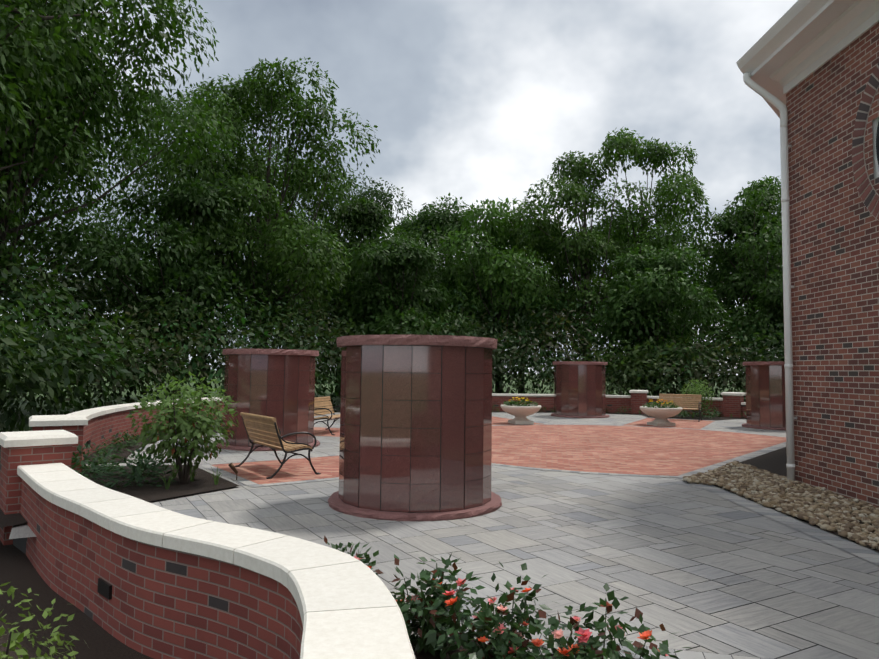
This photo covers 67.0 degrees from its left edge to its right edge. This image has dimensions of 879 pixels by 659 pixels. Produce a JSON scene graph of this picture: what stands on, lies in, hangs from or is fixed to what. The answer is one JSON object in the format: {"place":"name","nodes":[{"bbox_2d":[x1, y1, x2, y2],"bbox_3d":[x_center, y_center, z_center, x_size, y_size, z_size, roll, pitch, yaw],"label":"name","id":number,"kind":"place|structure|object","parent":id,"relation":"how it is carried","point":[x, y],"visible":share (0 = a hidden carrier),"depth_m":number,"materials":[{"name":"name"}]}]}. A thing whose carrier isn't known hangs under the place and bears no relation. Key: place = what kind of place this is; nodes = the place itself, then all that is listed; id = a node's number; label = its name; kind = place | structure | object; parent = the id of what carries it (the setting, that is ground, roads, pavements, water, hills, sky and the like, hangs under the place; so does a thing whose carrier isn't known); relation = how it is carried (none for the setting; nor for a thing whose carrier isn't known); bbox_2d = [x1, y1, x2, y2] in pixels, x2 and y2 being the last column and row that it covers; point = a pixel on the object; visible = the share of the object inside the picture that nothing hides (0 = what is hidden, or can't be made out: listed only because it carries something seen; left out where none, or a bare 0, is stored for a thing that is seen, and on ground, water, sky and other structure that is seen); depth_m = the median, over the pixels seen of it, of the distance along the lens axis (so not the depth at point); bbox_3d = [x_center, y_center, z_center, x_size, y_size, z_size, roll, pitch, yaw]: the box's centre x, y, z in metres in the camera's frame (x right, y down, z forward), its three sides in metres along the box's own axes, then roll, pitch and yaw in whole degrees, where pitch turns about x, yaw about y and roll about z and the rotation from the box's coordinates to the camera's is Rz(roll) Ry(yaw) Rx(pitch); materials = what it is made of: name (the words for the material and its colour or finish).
{"place":"outdoors","nodes":[
{"label":"outdoors","id":0,"kind":"place"},
{"bbox_2d":[212,456,338,483],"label":"brick paving","id":1,"kind":"structure","parent":0,"point":[290,470],"depth_m":10.81,"materials":[{"name":"red brick"}]},
{"bbox_2d":[235,412,320,478],"bbox_3d":[-2.636,1.831,10.768,0.870,0.910,1.470,3,-4,-36],"label":"bench","id":2,"kind":"object","parent":1,"relation":"on","point":[263,430],"visible":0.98,"depth_m":10.40,"materials":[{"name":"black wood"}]},
{"bbox_2d":[199,454,492,486],"bbox_3d":[-1.590,2.336,11.495,4.351,0.001,2.640,3,-4,-36],"label":"paving border","id":3,"kind":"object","parent":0,"point":[292,482],"depth_m":9.99,"materials":[{"name":"grey stone"}]},
{"bbox_2d":[0,369,745,658],"bbox_3d":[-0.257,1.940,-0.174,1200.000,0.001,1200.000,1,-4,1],"label":"ground","id":4,"kind":"structure","parent":0,"point":[19,571],"depth_m":5.32,"materials":[{"name":"brown soil"}]},
{"bbox_2d":[0,54,34,259],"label":"tree","id":5,"kind":"object","parent":4,"relation":"on","point":[5,91],"visible":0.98,"depth_m":16.88,"materials":[{"name":"green plant"}]},
{"bbox_2d":[0,444,71,544],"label":"brick pillar","id":6,"kind":"structure","parent":4,"relation":"on","point":[13,459],"depth_m":7.35,"materials":[{"name":"red brick"}]},
{"bbox_2d":[0,430,77,447],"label":"pier cap","id":7,"kind":"object","parent":6,"relation":"on","point":[33,438],"visible":1,"depth_m":7.48,"materials":[{"name":"beige stone"}]},
{"bbox_2d":[0,582,88,658],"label":"shrub","id":8,"kind":"object","parent":4,"relation":"on","point":[11,644],"visible":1,"depth_m":3.38,"materials":[{"name":"green plant"}]},
{"bbox_2d":[32,425,83,473],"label":"brick pillar","id":9,"kind":"structure","parent":4,"relation":"on","point":[76,430],"depth_m":9.47,"materials":[{"name":"red brick"}]},
{"bbox_2d":[29,414,87,426],"bbox_3d":[-5.542,1.317,9.647,0.720,0.110,0.720,3,-4,-32],"label":"pier cap","id":10,"kind":"object","parent":9,"relation":"on","point":[53,420],"visible":1,"depth_m":9.39,"materials":[{"name":"white stone"}]},
{"bbox_2d":[0,0,137,385],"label":"tree","id":11,"kind":"object","parent":4,"relation":"on","point":[86,178],"visible":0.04,"depth_m":28.84,"materials":[{"name":"green plant"}]},
{"bbox_2d":[0,0,161,389],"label":"tree","id":12,"kind":"object","parent":4,"relation":"on","point":[124,155],"visible":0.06,"depth_m":31.75,"materials":[{"name":"green plant"}]},
{"bbox_2d":[0,0,189,431],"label":"tree","id":13,"kind":"object","parent":4,"relation":"on","point":[98,30],"visible":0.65,"depth_m":20.29,"materials":[{"name":"green plant"}]},
{"bbox_2d":[0,0,240,409],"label":"tree","id":14,"kind":"object","parent":4,"relation":"on","point":[95,103],"visible":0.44,"depth_m":24.89,"materials":[{"name":"green plant"}]},
{"bbox_2d":[82,401,223,459],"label":"brick wall","id":15,"kind":"structure","parent":4,"relation":"on","point":[96,430],"depth_m":13.99,"materials":[{"name":"red brick"}]},
{"bbox_2d":[66,397,222,419],"bbox_3d":[-6.562,1.748,14.847,1.505,0.090,10.066,1,-4,-5],"label":"wall cap","id":16,"kind":"object","parent":15,"relation":"on","point":[89,414],"visible":0.48,"depth_m":13.67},
{"bbox_2d":[28,175,283,406],"bbox_3d":[-11.223,-1.496,28.169,9.096,11.214,10.912,1,-4,1],"label":"tree","id":17,"kind":"object","parent":4,"relation":"on","point":[165,276],"visible":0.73,"depth_m":26.59,"materials":[{"name":"green plant"}]},
{"bbox_2d":[20,479,302,658],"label":"brick seat wall","id":18,"kind":"structure","parent":4,"relation":"on","point":[164,603],"depth_m":4.45,"materials":[{"name":"red brick"}]},
{"bbox_2d":[87,423,151,599],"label":"wall lights","id":19,"kind":"object","parent":18,"relation":"attached to","point":[104,588],"depth_m":4.93,"materials":[{"name":"black metal"}]},
{"bbox_2d":[17,463,414,658],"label":"wall cap","id":20,"kind":"object","parent":18,"relation":"on","point":[348,606],"visible":1,"depth_m":3.89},
{"bbox_2d":[80,82,319,397],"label":"tree","id":21,"kind":"object","parent":4,"relation":"on","point":[148,150],"visible":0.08,"depth_m":40.01,"materials":[{"name":"green plant"}]},
{"bbox_2d":[134,57,380,388],"bbox_3d":[-8.939,-4.740,33.495,11.800,17.294,12.354,1,-4,1],"label":"tree","id":22,"kind":"object","parent":4,"relation":"on","point":[267,242],"visible":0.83,"depth_m":31.71,"materials":[{"name":"green plant"}]},
{"bbox_2d":[244,173,411,396],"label":"tree","id":23,"kind":"object","parent":4,"relation":"on","point":[377,194],"visible":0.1,"depth_m":46.41,"materials":[{"name":"green plant"}]},
{"bbox_2d":[268,191,456,394],"bbox_3d":[-4.375,-1.378,37.581,11.948,12.428,9.792,1,-4,1],"label":"tree","id":24,"kind":"object","parent":4,"relation":"on","point":[369,213],"visible":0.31,"depth_m":36.55,"materials":[{"name":"green plant"}]},
{"bbox_2d":[0,238,784,431],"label":"understory shrub leaves","id":25,"kind":"object","parent":4,"relation":"on","point":[177,370],"visible":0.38,"depth_m":26.92,"materials":[{"name":"green plant"}]},
{"bbox_2d":[336,218,466,329],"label":"tree","id":26,"kind":"object","parent":4,"relation":"on","point":[415,242],"depth_m":52.91,"materials":[{"name":"green plant"}]},
{"bbox_2d":[329,233,488,341],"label":"tree","id":27,"kind":"object","parent":4,"relation":"on","point":[423,260],"visible":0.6,"depth_m":32.62,"materials":[{"name":"green plant"}]},
{"bbox_2d":[340,192,510,336],"bbox_3d":[-1.281,-1.523,41.596,10.766,13.523,12.331,2,-4,-13],"label":"tree","id":28,"kind":"object","parent":4,"relation":"on","point":[446,220],"visible":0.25,"depth_m":39.84,"materials":[{"name":"green plant"}]},
{"bbox_2d":[9,412,878,658],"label":"grey pavers","id":29,"kind":"object","parent":4,"relation":"on","point":[841,619],"depth_m":6.13,"materials":[{"name":"grey stone"}]},
{"bbox_2d":[0,465,239,527],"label":"bed soil","id":30,"kind":"structure","parent":29,"relation":"on","point":[203,481],"depth_m":9.02,"materials":[{"name":"brown soil"}]},
{"bbox_2d":[125,371,238,482],"bbox_3d":[-3.585,1.377,9.393,1.518,1.590,1.526,1,-4,1],"label":"shrub","id":31,"kind":"object","parent":30,"relation":"on","point":[191,433],"visible":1,"depth_m":9.19,"materials":[{"name":"green plant"}]},
{"bbox_2d":[82,432,167,462],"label":"bed soil","id":32,"kind":"structure","parent":29,"relation":"on","point":[126,453],"depth_m":12.77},
{"bbox_2d":[200,465,259,485],"bbox_3d":[-3.286,2.239,10.277,0.170,0.001,2.300,3,-4,-36],"label":"paving border","id":33,"kind":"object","parent":29,"relation":"on","point":[233,477],"depth_m":10.15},
{"bbox_2d":[228,463,237,479],"bbox_3d":[-2.990,2.055,9.620,0.143,0.256,0.068,3,-4,-30],"label":"path light","id":34,"kind":"object","parent":29,"relation":"on","point":[232,467],"visible":1,"depth_m":9.61,"materials":[{"name":"brown metal"}]},
{"bbox_2d":[216,440,319,450],"bbox_3d":[-3.678,2.461,14.309,2.172,0.070,2.173,1,-4,1],"label":"columbarium base","id":35,"kind":"object","parent":29,"relation":"on","point":[237,448],"visible":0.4,"depth_m":13.32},
{"bbox_2d":[223,354,314,446],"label":"columbarium","id":36,"kind":"structure","parent":29,"relation":"on","point":[280,389],"depth_m":13.57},
{"bbox_2d":[222,349,318,355],"bbox_3d":[-3.648,0.507,14.428,2.032,0.115,2.040,1,-4,1],"label":"columbarium cap","id":37,"kind":"object","parent":36,"relation":"on","point":[274,352],"visible":0.81,"depth_m":13.55,"materials":[{"name":"red stone"}]},
{"bbox_2d":[314,427,339,436],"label":"brick paving","id":38,"kind":"structure","parent":29,"relation":"on","point":[319,431],"depth_m":17.33,"materials":[{"name":"red brick"}]},
{"bbox_2d":[314,396,339,434],"bbox_3d":[-2.865,2.239,17.399,0.870,0.910,1.470,0,-4,14],"label":"bench","id":39,"kind":"object","parent":38,"relation":"on","point":[326,403],"visible":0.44,"depth_m":17.38,"materials":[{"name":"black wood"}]},
{"bbox_2d":[0,405,745,490],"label":"plants","id":40,"kind":"object","parent":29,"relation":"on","point":[142,464],"visible":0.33,"depth_m":9.49,"materials":[{"name":"green plant"}]},
{"bbox_2d":[328,491,501,520],"bbox_3d":[-0.302,2.131,8.323,2.161,0.070,2.155,1,-4,1],"label":"columbarium base","id":41,"kind":"object","parent":29,"relation":"on","point":[335,502],"visible":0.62,"depth_m":7.43,"materials":[{"name":"red stone"}]},
{"bbox_2d":[339,345,491,512],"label":"columbarium","id":42,"kind":"structure","parent":29,"relation":"on","point":[415,428],"depth_m":7.54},
{"bbox_2d":[336,334,497,349],"bbox_3d":[-0.279,0.177,8.440,2.033,0.115,2.039,1,-4,1],"label":"columbarium cap","id":43,"kind":"object","parent":42,"relation":"on","point":[436,340],"visible":0.65,"depth_m":7.54,"materials":[{"name":"red stone"}]},
{"bbox_2d":[492,416,540,425],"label":"brick paving","id":44,"kind":"structure","parent":29,"relation":"on","point":[499,421],"depth_m":21.80,"materials":[{"name":"red brick"}]},
{"bbox_2d":[500,404,540,423],"bbox_3d":[2.580,2.694,21.060,1.300,0.575,1.300,1,-4,1],"label":"planter","id":45,"kind":"object","parent":44,"relation":"on","point":[520,413],"visible":0.88,"depth_m":20.70,"materials":[{"name":"stone"}]},
{"bbox_2d":[554,364,605,415],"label":"columbarium","id":46,"kind":"structure","parent":29,"relation":"on","point":[579,390],"depth_m":24.23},
{"bbox_2d":[553,361,607,364],"bbox_3d":[5.309,1.279,25.104,2.044,0.115,2.040,1,-4,1],"label":"columbarium cap","id":47,"kind":"object","parent":46,"relation":"on","point":[579,363],"visible":0.9,"depth_m":24.21,"materials":[{"name":"red stone"}]},
{"bbox_2d":[551,413,609,417],"bbox_3d":[5.284,3.233,24.981,2.174,0.070,2.169,1,-4,1],"label":"columbarium base","id":48,"kind":"object","parent":29,"relation":"on","point":[566,416],"visible":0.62,"depth_m":24.08,"materials":[{"name":"red stone"}]},
{"bbox_2d":[493,411,745,418],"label":"bed soil","id":49,"kind":"structure","parent":29,"relation":"on","point":[606,413],"depth_m":26.73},
{"bbox_2d":[625,418,713,429],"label":"brick paving","id":50,"kind":"structure","parent":29,"relation":"on","point":[691,424],"depth_m":21.56,"materials":[{"name":"red brick"}]},
{"bbox_2d":[640,406,682,425],"bbox_3d":[7.011,2.746,21.015,1.300,0.575,1.300,1,-4,1],"label":"planter","id":51,"kind":"object","parent":50,"relation":"on","point":[660,415],"visible":0.94,"depth_m":20.68,"materials":[{"name":"stone"}]},
{"bbox_2d":[656,394,701,421],"bbox_3d":[8.495,2.760,23.561,1.470,0.910,0.870,-1,-4,28],"label":"iron bench","id":52,"kind":"object","parent":50,"relation":"on","point":[695,399],"visible":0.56,"depth_m":23.72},
{"bbox_2d":[641,414,743,419],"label":"bed soil","id":53,"kind":"structure","parent":29,"relation":"on","point":[690,417],"depth_m":24.66,"materials":[{"name":"brown soil"}]},
{"bbox_2d":[679,378,715,416],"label":"round shrub stems","id":54,"kind":"object","parent":53,"relation":"on","point":[696,391],"visible":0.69,"depth_m":25.00,"materials":[{"name":"green plant"}]},
{"bbox_2d":[742,423,785,430],"bbox_3d":[10.593,3.030,20.669,2.176,0.070,2.171,1,-4,1],"label":"columbarium base","id":55,"kind":"object","parent":29,"relation":"on","point":[757,427],"visible":0.31,"depth_m":20.03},
{"bbox_2d":[745,365,785,427],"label":"columbarium","id":56,"kind":"structure","parent":29,"relation":"on","point":[765,396],"depth_m":20.12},
{"bbox_2d":[743,361,784,365],"bbox_3d":[10.617,1.077,20.796,2.036,0.115,2.042,1,-4,1],"label":"columbarium cap","id":57,"kind":"object","parent":56,"relation":"on","point":[765,363],"visible":0.56,"depth_m":20.11,"materials":[{"name":"red stone"}]},
{"bbox_2d":[676,477,878,565],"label":"paving border","id":58,"kind":"object","parent":29,"relation":"on","point":[863,552],"visible":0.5,"depth_m":7.22,"materials":[{"name":"grey stone"}]},
{"bbox_2d":[712,447,878,551],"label":"ground","id":59,"kind":"structure","parent":29,"relation":"on","point":[775,461],"depth_m":12.20,"materials":[{"name":"brown soil"}]},
{"bbox_2d":[683,460,878,549],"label":"river rocks","id":60,"kind":"object","parent":59,"relation":"on","point":[828,510],"visible":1,"depth_m":8.46,"materials":[{"name":"beige stone"}]},
{"bbox_2d":[419,197,571,393],"bbox_3d":[3.035,-1.677,37.988,9.105,12.032,11.060,-1,-4,27],"label":"tree","id":61,"kind":"object","parent":4,"relation":"on","point":[501,256],"visible":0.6,"depth_m":36.21,"materials":[{"name":"green plant"}]},
{"bbox_2d":[445,220,604,393],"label":"tree","id":62,"kind":"object","parent":4,"relation":"on","point":[523,388],"visible":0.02,"depth_m":46.33,"materials":[{"name":"green plant"}]},
{"bbox_2d":[492,396,630,412],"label":"brick wall","id":63,"kind":"structure","parent":4,"relation":"on","point":[613,405],"depth_m":27.32,"materials":[{"name":"red brick"}]},
{"bbox_2d":[492,393,630,397],"bbox_3d":[3.348,2.694,27.172,9.083,0.090,1.256,1,-4,-5],"label":"wall coping","id":64,"kind":"object","parent":63,"relation":"on","point":[608,396],"visible":0.4,"depth_m":27.34,"materials":[{"name":"white stone"}]},
{"bbox_2d":[494,132,682,394],"bbox_3d":[8.199,-3.190,38.593,10.366,16.111,9.639,1,-4,1],"label":"tree","id":65,"kind":"object","parent":4,"relation":"on","point":[585,248],"visible":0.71,"depth_m":37.07,"materials":[{"name":"green plant"}]},
{"bbox_2d":[408,621,770,658],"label":"paving edge","id":66,"kind":"object","parent":4,"relation":"on","point":[685,654],"depth_m":3.89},
{"bbox_2d":[545,126,727,394],"bbox_3d":[13.156,-3.782,41.268,10.123,16.888,10.523,3,-4,-37],"label":"tree","id":67,"kind":"object","parent":4,"relation":"on","point":[638,224],"visible":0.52,"depth_m":39.67,"materials":[{"name":"green plant"}]},
{"bbox_2d":[631,393,646,413],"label":"brick pillar","id":68,"kind":"structure","parent":4,"relation":"on","point":[638,400],"depth_m":26.71,"materials":[{"name":"red brick"}]},
{"bbox_2d":[629,390,647,392],"bbox_3d":[8.116,2.522,27.020,0.720,0.110,0.720,-1,-4,19],"label":"pier cap","id":69,"kind":"object","parent":68,"relation":"on","point":[638,391],"visible":1,"depth_m":26.69,"materials":[{"name":"white stone"}]},
{"bbox_2d":[572,226,725,389],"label":"tree","id":70,"kind":"object","parent":4,"relation":"on","point":[670,285],"depth_m":50.86,"materials":[{"name":"green plant"}]},
{"bbox_2d":[568,242,743,395],"bbox_3d":[11.368,-0.221,33.780,7.685,8.802,8.629,4,-5,-40],"label":"tree","id":71,"kind":"object","parent":4,"relation":"on","point":[643,274],"visible":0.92,"depth_m":32.21,"materials":[{"name":"green plant"}]},
{"bbox_2d":[647,398,722,415],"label":"brick wall","id":72,"kind":"structure","parent":4,"relation":"on","point":[718,404],"depth_m":25.69,"materials":[{"name":"red brick"}]},
{"bbox_2d":[647,396,722,400],"bbox_3d":[9.717,2.716,26.278,2.989,0.090,0.490,-1,-4,27],"label":"wall coping","id":73,"kind":"object","parent":72,"relation":"on","point":[657,397],"visible":0.4,"depth_m":26.20,"materials":[{"name":"white stone"}]},
{"bbox_2d":[672,187,783,398],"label":"tree","id":74,"kind":"object","parent":4,"relation":"on","point":[744,224],"visible":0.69,"depth_m":35.46,"materials":[{"name":"green plant"}]},
{"bbox_2d":[675,442,785,476],"bbox_3d":[6.957,2.608,14.206,0.300,0.001,9.724,-2,-5,40],"label":"paving border","id":75,"kind":"object","parent":4,"relation":"on","point":[752,454],"visible":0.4,"depth_m":12.95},
{"bbox_2d":[723,395,743,417],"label":"brick pillar","id":76,"kind":"structure","parent":4,"relation":"on","point":[732,404],"depth_m":25.13,"materials":[{"name":"red brick"}]},
{"bbox_2d":[721,392,744,395],"bbox_3d":[11.244,2.461,25.411,0.720,0.110,0.720,-2,-4,36],"label":"pier cap","id":77,"kind":"object","parent":76,"relation":"on","point":[734,393],"visible":1,"depth_m":25.17,"materials":[{"name":"white stone"}]},
{"bbox_2d":[684,175,784,388],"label":"tree","id":78,"kind":"object","parent":4,"relation":"on","point":[767,184],"visible":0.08,"depth_m":38.86,"materials":[{"name":"green plant"}]},
{"bbox_2d":[741,405,745,417],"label":"brick wall","id":79,"kind":"structure","parent":4,"relation":"on","point":[743,408],"depth_m":25.02,"materials":[{"name":"red brick"}]},
{"bbox_2d":[726,279,784,359],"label":"tree","id":80,"kind":"object","parent":4,"relation":"on","point":[770,298],"visible":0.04,"depth_m":31.53,"materials":[{"name":"green plant"}]},
{"bbox_2d":[786,22,878,506],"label":"building walls","id":81,"kind":"structure","parent":4,"relation":"on","point":[834,240],"depth_m":9.17,"materials":[{"name":"red brick"}]},
{"bbox_2d":[743,72,796,480],"bbox_3d":[5.132,-0.893,10.309,0.665,6.445,0.122,-1,-4,27],"label":"downspout","id":82,"kind":"object","parent":81,"relation":"attached to","point":[777,103],"visible":0.98,"depth_m":10.17,"materials":[{"name":"white paint"}]},
{"bbox_2d":[736,0,878,117],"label":"roof eave","id":83,"kind":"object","parent":81,"relation":"attached to","point":[798,42],"depth_m":9.42,"materials":[{"name":"white paint"}]},
{"bbox_2d":[852,62,878,220],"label":"round window","id":84,"kind":"structure","parent":81,"relation":"attached to","point":[869,194],"depth_m":8.52,"materials":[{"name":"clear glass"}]},
{"bbox_2d":[0,0,797,374],"label":"sky","id":85,"kind":"structure","parent":0,"point":[471,100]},
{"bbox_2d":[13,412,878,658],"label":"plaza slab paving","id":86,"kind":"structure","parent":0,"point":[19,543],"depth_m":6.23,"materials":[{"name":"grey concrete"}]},
{"bbox_2d":[411,638,602,658],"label":"rose bed soil","id":87,"kind":"structure","parent":0,"point":[421,654],"depth_m":3.89,"materials":[{"name":"brown soil"}]},
{"bbox_2d":[324,536,382,574],"bbox_3d":[-0.610,1.714,4.560,0.478,0.596,0.587,-2,-4,34],"label":"rose bush","id":88,"kind":"object","parent":87,"relation":"on","point":[358,556],"visible":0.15,"depth_m":4.58,"materials":[{"name":"green plant"}]},
{"bbox_2d":[390,553,485,658],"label":"rose bush","id":89,"kind":"object","parent":87,"relation":"on","point":[424,625],"visible":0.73,"depth_m":3.90,"materials":[{"name":"green plant"}]},
{"bbox_2d":[422,562,559,658],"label":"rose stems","id":90,"kind":"object","parent":87,"relation":"on","point":[486,621],"visible":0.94,"depth_m":3.39,"materials":[{"name":"green plant"}]},
{"bbox_2d":[509,583,690,658],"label":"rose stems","id":91,"kind":"object","parent":87,"relation":"on","point":[586,642],"visible":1,"depth_m":3.10,"materials":[{"name":"green plant"}]},
{"bbox_2d":[491,425,785,475],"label":"brick paving","id":92,"kind":"structure","parent":0,"point":[628,450],"depth_m":14.64,"materials":[{"name":"red brick"}]},
{"bbox_2d":[491,424,785,477],"bbox_3d":[4.286,2.670,15.718,10.540,0.001,10.540,1,-4,1],"label":"paving border","id":93,"kind":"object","parent":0,"point":[598,472],"depth_m":11.37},
{"bbox_2d":[618,417,718,429],"bbox_3d":[7.712,3.106,22.087,2.640,0.001,4.351,-1,-4,28],"label":"paving border","id":94,"kind":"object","parent":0,"point":[709,425],"depth_m":21.60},
{"bbox_3d":[-0.415,2.118,12.355,1.300,0.575,1.300,1,-4,1],"label":"planter","id":95,"kind":"object","parent":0,"visible":0},
{"bbox_2d":[503,397,677,407],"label":"flowers","id":96,"kind":"object","parent":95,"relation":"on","point":[517,403],"visible":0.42,"depth_m":20.98,"materials":[{"name":"green plant"}]}
]}

